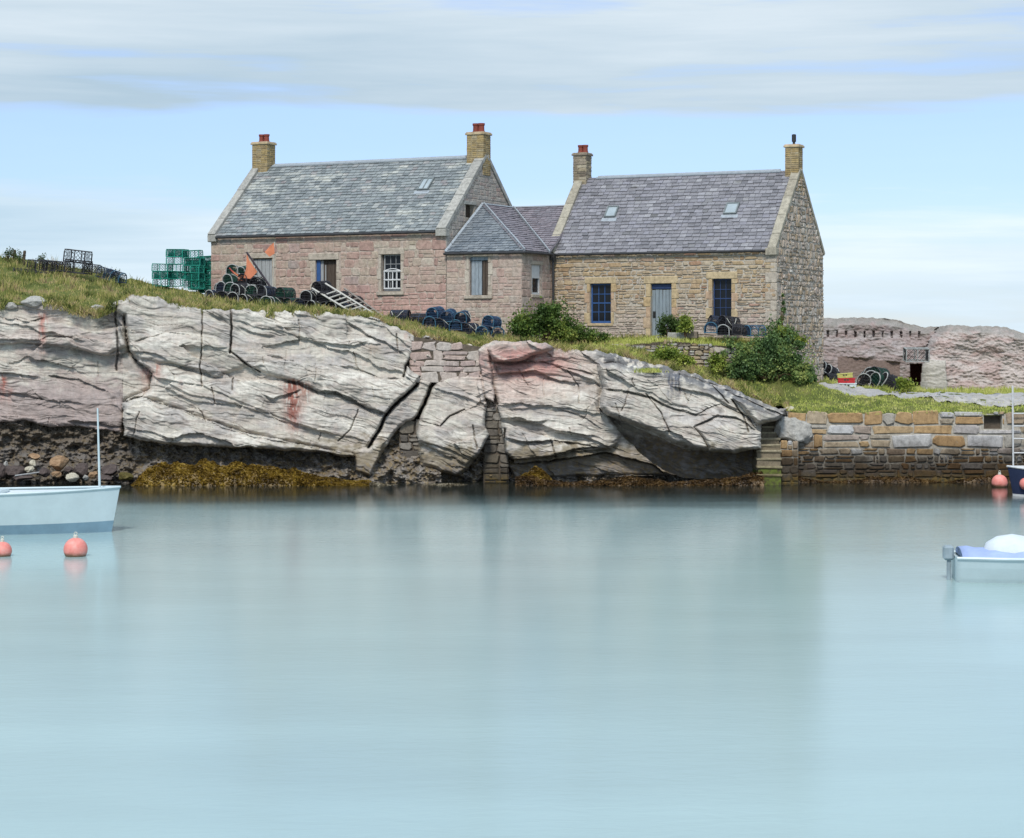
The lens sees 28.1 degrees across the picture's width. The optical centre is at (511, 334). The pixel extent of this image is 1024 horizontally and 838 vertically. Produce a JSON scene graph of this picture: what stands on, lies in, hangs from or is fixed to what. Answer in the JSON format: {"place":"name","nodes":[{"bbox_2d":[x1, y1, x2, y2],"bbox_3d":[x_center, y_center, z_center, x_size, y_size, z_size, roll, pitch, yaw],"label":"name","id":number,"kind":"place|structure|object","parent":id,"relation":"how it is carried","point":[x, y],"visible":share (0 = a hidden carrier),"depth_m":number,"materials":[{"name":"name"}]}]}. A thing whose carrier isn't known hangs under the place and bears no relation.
{"place":"outdoors","nodes":[
{"label":"outdoors","id":0,"kind":"place"},
{"bbox_2d":[0,295,788,483],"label":"sea cliff","id":1,"kind":"structure","parent":0,"point":[155,380],"depth_m":72.00,"materials":[{"name":"stone"}]},
{"bbox_2d":[12,474,33,480],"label":"boulder","id":2,"kind":"object","parent":1,"relation":"on","point":[22,477],"visible":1,"depth_m":70.45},
{"bbox_2d":[5,465,26,476],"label":"boulder","id":3,"kind":"object","parent":2,"relation":"on","point":[13,470],"visible":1,"depth_m":70.64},
{"bbox_2d":[49,455,68,471],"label":"boulder","id":4,"kind":"object","parent":1,"relation":"on","point":[59,463],"visible":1,"depth_m":70.88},
{"bbox_2d":[73,463,87,477],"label":"boulder","id":5,"kind":"object","parent":1,"relation":"on","point":[81,470],"visible":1,"depth_m":70.74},
{"bbox_2d":[96,474,112,480],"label":"boulder","id":6,"kind":"object","parent":1,"relation":"on","point":[104,477],"visible":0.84,"depth_m":70.50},
{"bbox_2d":[101,464,116,475],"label":"boulder","id":7,"kind":"object","parent":6,"relation":"on","point":[110,469],"visible":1,"depth_m":70.68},
{"bbox_2d":[131,458,371,485],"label":"seaweed","id":8,"kind":"object","parent":1,"relation":"on","point":[204,472],"visible":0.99,"depth_m":70.35,"materials":[{"name":"plant"}]},
{"bbox_2d":[399,419,419,465],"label":"gully wall","id":9,"kind":"structure","parent":1,"relation":"attached to","point":[408,446],"depth_m":72.21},
{"bbox_2d":[409,334,481,382],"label":"retaining wall","id":10,"kind":"structure","parent":1,"relation":"on","point":[444,361],"depth_m":72.12,"materials":[{"name":"stone"}]},
{"bbox_2d":[483,408,508,481],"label":"gully wall","id":11,"kind":"structure","parent":1,"relation":"attached to","point":[495,458],"depth_m":72.14,"materials":[{"name":"stone"}]},
{"bbox_2d":[521,466,551,479],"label":"seaweed","id":12,"kind":"object","parent":1,"relation":"attached to","point":[537,472],"visible":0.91,"depth_m":70.87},
{"bbox_2d":[515,471,764,485],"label":"seaweed","id":13,"kind":"object","parent":1,"relation":"on","point":[751,479],"visible":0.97,"depth_m":70.37,"materials":[{"name":"plant"}]},
{"bbox_2d":[630,367,668,372],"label":"grass tuft","id":14,"kind":"object","parent":1,"relation":"on","point":[652,370],"visible":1,"depth_m":70.96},
{"bbox_2d":[0,480,1023,837],"bbox_3d":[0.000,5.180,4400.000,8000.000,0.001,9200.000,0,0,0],"label":"water","id":15,"kind":"structure","parent":0,"point":[514,660],"depth_m":32.07,"materials":[{"name":"liquid"}]},
{"bbox_2d":[0,536,11,556],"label":"mooring buoy","id":16,"kind":"object","parent":15,"relation":"on","point":[5,549],"visible":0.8,"depth_m":47.79,"materials":[{"name":"plastic"}]},
{"bbox_2d":[0,408,120,534],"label":"white boat","id":17,"kind":"object","parent":15,"relation":"on","point":[57,510],"visible":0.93,"depth_m":53.27,"materials":[{"name":"grey paint"}]},
{"bbox_2d":[63,532,87,556],"bbox_3d":[-10.213,4.956,47.929,0.560,0.699,0.560,0,0,0],"label":"mooring buoy","id":18,"kind":"object","parent":15,"relation":"on","point":[75,546],"visible":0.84,"depth_m":47.73,"materials":[{"name":"plastic"}]},
{"bbox_2d":[369,482,467,485],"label":"shore shingle","id":19,"kind":"object","parent":15,"relation":"in","point":[383,484],"visible":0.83,"depth_m":70.47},
{"bbox_2d":[752,421,782,484],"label":"harbour steps","id":20,"kind":"structure","parent":15,"relation":"in","point":[766,459],"depth_m":71.23,"materials":[{"name":"stone"}]},
{"bbox_2d":[779,440,797,482],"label":"step wall","id":21,"kind":"structure","parent":15,"relation":"in","point":[789,460],"depth_m":71.32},
{"bbox_2d":[774,416,812,443],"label":"boulder","id":22,"kind":"object","parent":21,"relation":"on","point":[792,429],"visible":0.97,"depth_m":71.69,"materials":[{"name":"stone"}]},
{"bbox_2d":[787,410,1023,481],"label":"quay wall","id":23,"kind":"structure","parent":15,"relation":"in","point":[940,446],"depth_m":71.95,"materials":[{"name":"stone"}]},
{"bbox_2d":[798,474,1010,482],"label":"seaweed","id":24,"kind":"object","parent":23,"relation":"on","point":[906,479],"visible":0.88,"depth_m":71.74,"materials":[{"name":"plant"}]},
{"bbox_2d":[1012,386,1023,465],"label":"quay ladder","id":25,"kind":"object","parent":23,"relation":"attached to","point":[1013,438],"visible":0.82,"depth_m":71.73,"materials":[{"name":"metal"}]},
{"bbox_2d":[943,534,1023,582],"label":"motor boat","id":26,"kind":"object","parent":15,"relation":"on","point":[998,559],"visible":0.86,"depth_m":42.71,"materials":[{"name":"white plastic"}]},
{"bbox_2d":[992,470,1007,486],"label":"mooring buoy","id":27,"kind":"object","parent":15,"relation":"on","point":[999,480],"visible":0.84,"depth_m":69.59,"materials":[{"name":"plastic"}]},
{"bbox_2d":[1007,465,1023,496],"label":"navy boat","id":28,"kind":"object","parent":15,"relation":"on","point":[1016,474],"visible":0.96,"depth_m":65.52,"materials":[{"name":"blue paint"}]},
{"bbox_2d":[0,250,1023,415],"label":"ground","id":29,"kind":"structure","parent":0,"point":[790,387],"depth_m":74.41,"materials":[{"name":"plant"}]},
{"bbox_2d":[20,296,46,307],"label":"boulder","id":30,"kind":"object","parent":29,"relation":"on","point":[33,301],"visible":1,"depth_m":72.62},
{"bbox_2d":[26,259,52,273],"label":"lobster pot","id":31,"kind":"object","parent":29,"relation":"on","point":[36,265],"visible":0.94,"depth_m":78.11,"materials":[{"name":"black rubber"}]},
{"bbox_2d":[64,259,92,274],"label":"lobster pot","id":32,"kind":"object","parent":29,"relation":"on","point":[73,266],"visible":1,"depth_m":78.10,"materials":[{"name":"metal"}]},
{"bbox_2d":[63,249,92,263],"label":"lobster pot","id":33,"kind":"object","parent":32,"relation":"on","point":[68,255],"visible":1,"depth_m":78.24,"materials":[{"name":"metal"}]},
{"bbox_2d":[95,266,117,280],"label":"lobster pot","id":34,"kind":"object","parent":29,"relation":"on","point":[106,270],"visible":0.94,"depth_m":78.36,"materials":[{"name":"black plastic"}]},
{"bbox_2d":[152,278,173,286],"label":"lobster pot","id":35,"kind":"object","parent":29,"relation":"on","point":[165,283],"visible":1,"depth_m":81.84,"materials":[{"name":"green plastic"}]},
{"bbox_2d":[152,271,172,278],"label":"lobster pot","id":36,"kind":"object","parent":35,"relation":"on","point":[164,275],"visible":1,"depth_m":81.81,"materials":[{"name":"green plastic"}]},
{"bbox_2d":[167,278,186,286],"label":"lobster pot","id":37,"kind":"object","parent":29,"relation":"on","point":[180,280],"visible":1,"depth_m":82.03,"materials":[{"name":"green plastic"}]},
{"bbox_2d":[169,271,188,279],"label":"lobster pot","id":38,"kind":"object","parent":37,"relation":"on","point":[176,275],"visible":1,"depth_m":81.98,"materials":[{"name":"green plastic"}]},
{"bbox_2d":[168,263,188,271],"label":"lobster pot","id":39,"kind":"object","parent":38,"relation":"on","point":[179,265],"visible":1,"depth_m":82.00,"materials":[{"name":"green plastic"}]},
{"bbox_2d":[166,256,186,264],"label":"lobster pot","id":40,"kind":"object","parent":39,"relation":"on","point":[174,260],"visible":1,"depth_m":82.24,"materials":[{"name":"green plastic"}]},
{"bbox_2d":[166,249,188,256],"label":"lobster pot","id":41,"kind":"object","parent":40,"relation":"on","point":[173,252],"visible":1,"depth_m":82.21,"materials":[{"name":"green plastic"}]},
{"bbox_2d":[184,280,204,287],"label":"lobster pot","id":42,"kind":"object","parent":29,"relation":"on","point":[191,284],"visible":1,"depth_m":81.94,"materials":[{"name":"green plastic"}]},
{"bbox_2d":[184,272,204,280],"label":"lobster pot","id":43,"kind":"object","parent":42,"relation":"on","point":[194,276],"visible":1,"depth_m":81.84,"materials":[{"name":"green plastic"}]},
{"bbox_2d":[182,265,202,272],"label":"lobster pot","id":44,"kind":"object","parent":43,"relation":"on","point":[197,268],"visible":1,"depth_m":81.79,"materials":[{"name":"green plastic"}]},
{"bbox_2d":[184,258,204,265],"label":"lobster pot","id":45,"kind":"object","parent":44,"relation":"on","point":[189,261],"visible":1,"depth_m":81.89,"materials":[{"name":"green plastic"}]},
{"bbox_2d":[237,294,252,302],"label":"lobster pot","id":46,"kind":"object","parent":29,"relation":"on","point":[245,296],"visible":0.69,"depth_m":78.33,"materials":[{"name":"black rubber"}]},
{"bbox_2d":[230,284,251,294],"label":"lobster pot","id":47,"kind":"object","parent":46,"relation":"on","point":[241,289],"visible":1,"depth_m":78.42,"materials":[{"name":"black rubber"}]},
{"bbox_2d":[260,296,273,303],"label":"lobster pot","id":48,"kind":"object","parent":29,"relation":"on","point":[267,298],"visible":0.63,"depth_m":78.23,"materials":[{"name":"black rubber"}]},
{"bbox_2d":[258,285,276,295],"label":"lobster pot","id":49,"kind":"object","parent":48,"relation":"on","point":[268,288],"visible":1,"depth_m":78.54,"materials":[{"name":"fabric"}]},
{"bbox_2d":[265,242,274,286],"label":"marker flag","id":50,"kind":"object","parent":49,"relation":"in","point":[269,251],"visible":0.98,"depth_m":78.92,"materials":[{"name":"orange fabric"}]},
{"bbox_2d":[283,297,296,305],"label":"lobster pot","id":51,"kind":"object","parent":29,"relation":"on","point":[287,299],"visible":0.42,"depth_m":78.39,"materials":[{"name":"black rubber"}]},
{"bbox_2d":[274,287,295,297],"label":"lobster pot","id":52,"kind":"object","parent":51,"relation":"on","point":[280,292],"visible":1,"depth_m":78.55,"materials":[{"name":"green rubber"}]},
{"bbox_2d":[306,300,325,307],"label":"lobster pot","id":53,"kind":"object","parent":29,"relation":"on","point":[311,302],"visible":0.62,"depth_m":77.67,"materials":[{"name":"black rubber"}]},
{"bbox_2d":[299,290,316,300],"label":"lobster pot","id":54,"kind":"object","parent":53,"relation":"on","point":[309,296],"visible":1,"depth_m":77.71,"materials":[{"name":"black rubber"}]},
{"bbox_2d":[311,283,376,314],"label":"wooden ladder","id":55,"kind":"object","parent":29,"relation":"on","point":[344,295],"visible":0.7,"depth_m":77.32,"materials":[{"name":"grey wood"}]},
{"bbox_2d":[334,287,382,314],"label":"wooden ladder","id":56,"kind":"object","parent":29,"relation":"on","point":[358,298],"visible":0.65,"depth_m":77.90,"materials":[{"name":"grey wood"}]},
{"bbox_2d":[207,123,511,318],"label":"stone cottage","id":57,"kind":"structure","parent":29,"relation":"on","point":[378,235],"depth_m":81.92,"materials":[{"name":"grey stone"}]},
{"bbox_2d":[254,259,271,285],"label":"door","id":58,"kind":"structure","parent":57,"relation":"in","point":[265,265],"depth_m":82.90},
{"bbox_2d":[317,260,335,290],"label":"door","id":59,"kind":"structure","parent":57,"relation":"in","point":[326,270],"depth_m":81.62,"materials":[{"name":"blue paint"}]},
{"bbox_2d":[384,254,400,290],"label":"window","id":60,"kind":"structure","parent":57,"relation":"in","point":[392,263],"depth_m":80.26,"materials":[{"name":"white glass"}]},
{"bbox_2d":[389,310,411,320],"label":"lobster pot","id":61,"kind":"object","parent":29,"relation":"on","point":[406,313],"visible":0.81,"depth_m":76.77,"materials":[{"name":"fabric"}]},
{"bbox_2d":[410,313,431,323],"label":"lobster pot","id":62,"kind":"object","parent":29,"relation":"on","point":[415,316],"visible":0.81,"depth_m":76.74,"materials":[{"name":"black rubber"}]},
{"bbox_2d":[423,316,435,326],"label":"lobster pot","id":63,"kind":"object","parent":29,"relation":"on","point":[429,322],"visible":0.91,"depth_m":75.98,"materials":[{"name":"plastic"}]},
{"bbox_2d":[426,306,445,317],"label":"lobster pot","id":64,"kind":"object","parent":63,"relation":"on","point":[438,310],"visible":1,"depth_m":76.16,"materials":[{"name":"blue plastic"}]},
{"bbox_2d":[433,318,453,328],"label":"lobster pot","id":65,"kind":"object","parent":29,"relation":"on","point":[439,321],"visible":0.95,"depth_m":75.94,"materials":[{"name":"fabric"}]},
{"bbox_2d":[449,319,461,330],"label":"lobster pot","id":66,"kind":"object","parent":29,"relation":"on","point":[455,326],"visible":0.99,"depth_m":75.94,"materials":[{"name":"blue plastic"}]},
{"bbox_2d":[440,308,455,321],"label":"lobster pot","id":67,"kind":"object","parent":66,"relation":"on","point":[451,312],"visible":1,"depth_m":76.04,"materials":[{"name":"fabric"}]},
{"bbox_2d":[459,323,478,333],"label":"lobster pot","id":68,"kind":"object","parent":29,"relation":"on","point":[473,327],"visible":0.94,"depth_m":75.97,"materials":[{"name":"fabric"}]},
{"bbox_2d":[454,310,470,322],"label":"lobster pot","id":69,"kind":"object","parent":68,"relation":"on","point":[464,316],"visible":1,"depth_m":76.03,"materials":[{"name":"fabric"}]},
{"bbox_2d":[491,326,505,336],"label":"lobster pot","id":70,"kind":"object","parent":29,"relation":"on","point":[496,331],"visible":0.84,"depth_m":75.47,"materials":[{"name":"fabric"}]},
{"bbox_2d":[481,315,501,327],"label":"lobster pot","id":71,"kind":"object","parent":70,"relation":"on","point":[495,322],"visible":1,"depth_m":75.59,"materials":[{"name":"fabric"}]},
{"bbox_2d":[443,202,563,338],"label":"linking wing","id":72,"kind":"structure","parent":29,"relation":"on","point":[514,246],"depth_m":78.64,"materials":[{"name":"stone"}]},
{"bbox_2d":[470,257,487,294],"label":"window","id":73,"kind":"structure","parent":72,"relation":"in","point":[476,263],"depth_m":78.42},
{"bbox_2d":[532,264,538,294],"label":"window","id":74,"kind":"structure","parent":72,"relation":"in","point":[535,268],"depth_m":78.74,"materials":[{"name":"white glass"}]},
{"bbox_2d":[502,293,583,344],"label":"bush","id":75,"kind":"object","parent":29,"relation":"on","point":[543,322],"visible":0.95,"depth_m":75.31,"materials":[{"name":"green plant"}]},
{"bbox_2d":[645,340,698,368],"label":"yellow green shrub","id":76,"kind":"object","parent":29,"relation":"on","point":[671,354],"visible":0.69,"depth_m":73.83,"materials":[{"name":"green plant"}]},
{"bbox_2d":[606,339,751,369],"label":"dry stone wall","id":77,"kind":"structure","parent":29,"relation":"on","point":[702,351],"depth_m":74.97,"materials":[{"name":"stone"}]},
{"bbox_2d":[551,134,824,382],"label":"stone cottage","id":78,"kind":"structure","parent":29,"relation":"on","point":[639,254],"depth_m":78.40,"materials":[{"name":"beige stone"}]},
{"bbox_2d":[591,283,610,322],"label":"window","id":79,"kind":"structure","parent":78,"relation":"in","point":[600,293],"depth_m":79.11,"materials":[{"name":"blue paint"}]},
{"bbox_2d":[652,284,671,335],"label":"door","id":80,"kind":"structure","parent":78,"relation":"in","point":[661,299],"depth_m":78.01,"materials":[{"name":"grey wood"}]},
{"bbox_2d":[713,279,730,316],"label":"window","id":81,"kind":"structure","parent":78,"relation":"in","point":[721,287],"depth_m":76.92,"materials":[{"name":"glass"}]},
{"bbox_2d":[705,351,729,374],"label":"yellow green shrub","id":82,"kind":"object","parent":29,"relation":"on","point":[716,363],"visible":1,"depth_m":74.11,"materials":[{"name":"green plant"}]},
{"bbox_2d":[719,314,820,384],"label":"bush","id":83,"kind":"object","parent":29,"relation":"on","point":[773,359],"depth_m":74.41,"materials":[{"name":"green plant"}]},
{"bbox_2d":[774,324,811,348],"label":"ivy bank","id":84,"kind":"structure","parent":83,"relation":"on","point":[801,339],"depth_m":74.99,"materials":[{"name":"green plant"}]},
{"bbox_2d":[563,334,1023,414],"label":"turf","id":85,"kind":"structure","parent":29,"relation":"on","point":[718,341],"depth_m":74.83,"materials":[{"name":"plant"}]},
{"bbox_2d":[655,312,691,339],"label":"nettle clump","id":86,"kind":"object","parent":85,"relation":"on","point":[670,321],"visible":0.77,"depth_m":75.93,"materials":[{"name":"green plant"}]},
{"bbox_2d":[675,312,695,336],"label":"leafy plant","id":87,"kind":"object","parent":85,"relation":"on","point":[685,320],"visible":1,"depth_m":75.20,"materials":[{"name":"green plant"}]},
{"bbox_2d":[856,373,871,386],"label":"lobster pot","id":88,"kind":"object","parent":29,"relation":"on","point":[863,382],"visible":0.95,"depth_m":83.46,"materials":[{"name":"fabric"}]},
{"bbox_2d":[868,371,891,388],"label":"lobster pot","id":89,"kind":"object","parent":29,"relation":"on","point":[875,380],"visible":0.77,"depth_m":83.18,"materials":[{"name":"green rubber"}]},
{"bbox_2d":[879,372,898,389],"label":"lobster pot","id":90,"kind":"object","parent":29,"relation":"on","point":[887,375],"visible":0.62,"depth_m":82.86,"materials":[{"name":"black rubber"}]},
{"bbox_2d":[893,376,917,393],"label":"leafy plant","id":91,"kind":"object","parent":29,"relation":"on","point":[904,385],"visible":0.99,"depth_m":80.30,"materials":[{"name":"green plant"}]},
{"bbox_2d":[0,0,1023,332],"label":"sky","id":92,"kind":"structure","parent":0,"point":[128,128],"materials":[{"name":"blue"}]},
{"bbox_2d":[903,347,929,361],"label":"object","id":93,"kind":"object","parent":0,"point":[926,355],"visible":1,"depth_m":83.05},
{"bbox_2d":[819,382,1023,400],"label":"path","id":94,"kind":"structure","parent":0,"point":[863,391],"depth_m":79.45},
{"bbox_2d":[823,317,1023,390],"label":"cliff","id":95,"kind":"structure","parent":0,"point":[975,356],"depth_m":86.24,"materials":[{"name":"stone"}]},
{"bbox_2d":[925,394,1023,406],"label":"quay paving","id":96,"kind":"structure","parent":0,"point":[995,401],"depth_m":76.19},
{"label":"lobster pot","id":97,"kind":"object","parent":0,"visible":0},
{"bbox_2d":[311,281,331,291],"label":"lobster pot","id":98,"kind":"object","parent":97,"relation":"on","point":[319,287],"visible":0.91,"depth_m":78.47,"materials":[{"name":"black rubber"}]},
{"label":"terrace ground","id":99,"kind":"structure","parent":0,"visible":0},
{"bbox_2d":[564,322,612,343],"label":"bush","id":100,"kind":"object","parent":99,"relation":"on","point":[589,335],"visible":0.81,"depth_m":76.28,"materials":[{"name":"green plant"}]},
{"bbox_2d":[716,324,733,335],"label":"lobster pot","id":101,"kind":"object","parent":99,"relation":"on","point":[727,330],"visible":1,"depth_m":75.27,"materials":[{"name":"black rubber"}]},
{"bbox_2d":[717,315,740,326],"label":"lobster pot","id":102,"kind":"object","parent":101,"relation":"on","point":[730,320],"visible":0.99,"depth_m":75.53,"materials":[{"name":"black rubber"}]},
{"bbox_2d":[731,323,751,335],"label":"lobster pot","id":103,"kind":"object","parent":99,"relation":"on","point":[738,329],"visible":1,"depth_m":75.08,"materials":[{"name":"black rubber"}]},
{"bbox_2d":[743,325,765,335],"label":"lobster pot","id":104,"kind":"object","parent":99,"relation":"on","point":[758,327],"visible":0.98,"depth_m":75.08,"materials":[{"name":"blue plastic"}]},
{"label":"lobster pot","id":105,"kind":"object","parent":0,"visible":0},
{"bbox_2d":[215,281,226,292],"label":"lobster pot","id":106,"kind":"object","parent":105,"relation":"on","point":[220,286],"visible":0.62,"depth_m":79.09,"materials":[{"name":"black rubber"}]},
{"bbox_2d":[222,273,239,285],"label":"lobster pot","id":107,"kind":"object","parent":106,"relation":"on","point":[233,277],"visible":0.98,"depth_m":79.15,"materials":[{"name":"green rubber"}]},
{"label":"lobster pot","id":108,"kind":"object","parent":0,"visible":0},
{"bbox_2d":[249,277,266,286],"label":"lobster pot","id":109,"kind":"object","parent":108,"relation":"on","point":[262,281],"visible":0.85,"depth_m":79.23,"materials":[{"name":"black rubber"}]},
{"bbox_2d":[244,252,270,285],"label":"marker flag","id":110,"kind":"object","parent":109,"relation":"on","point":[250,271],"visible":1,"depth_m":79.12,"materials":[{"name":"orange fabric"}]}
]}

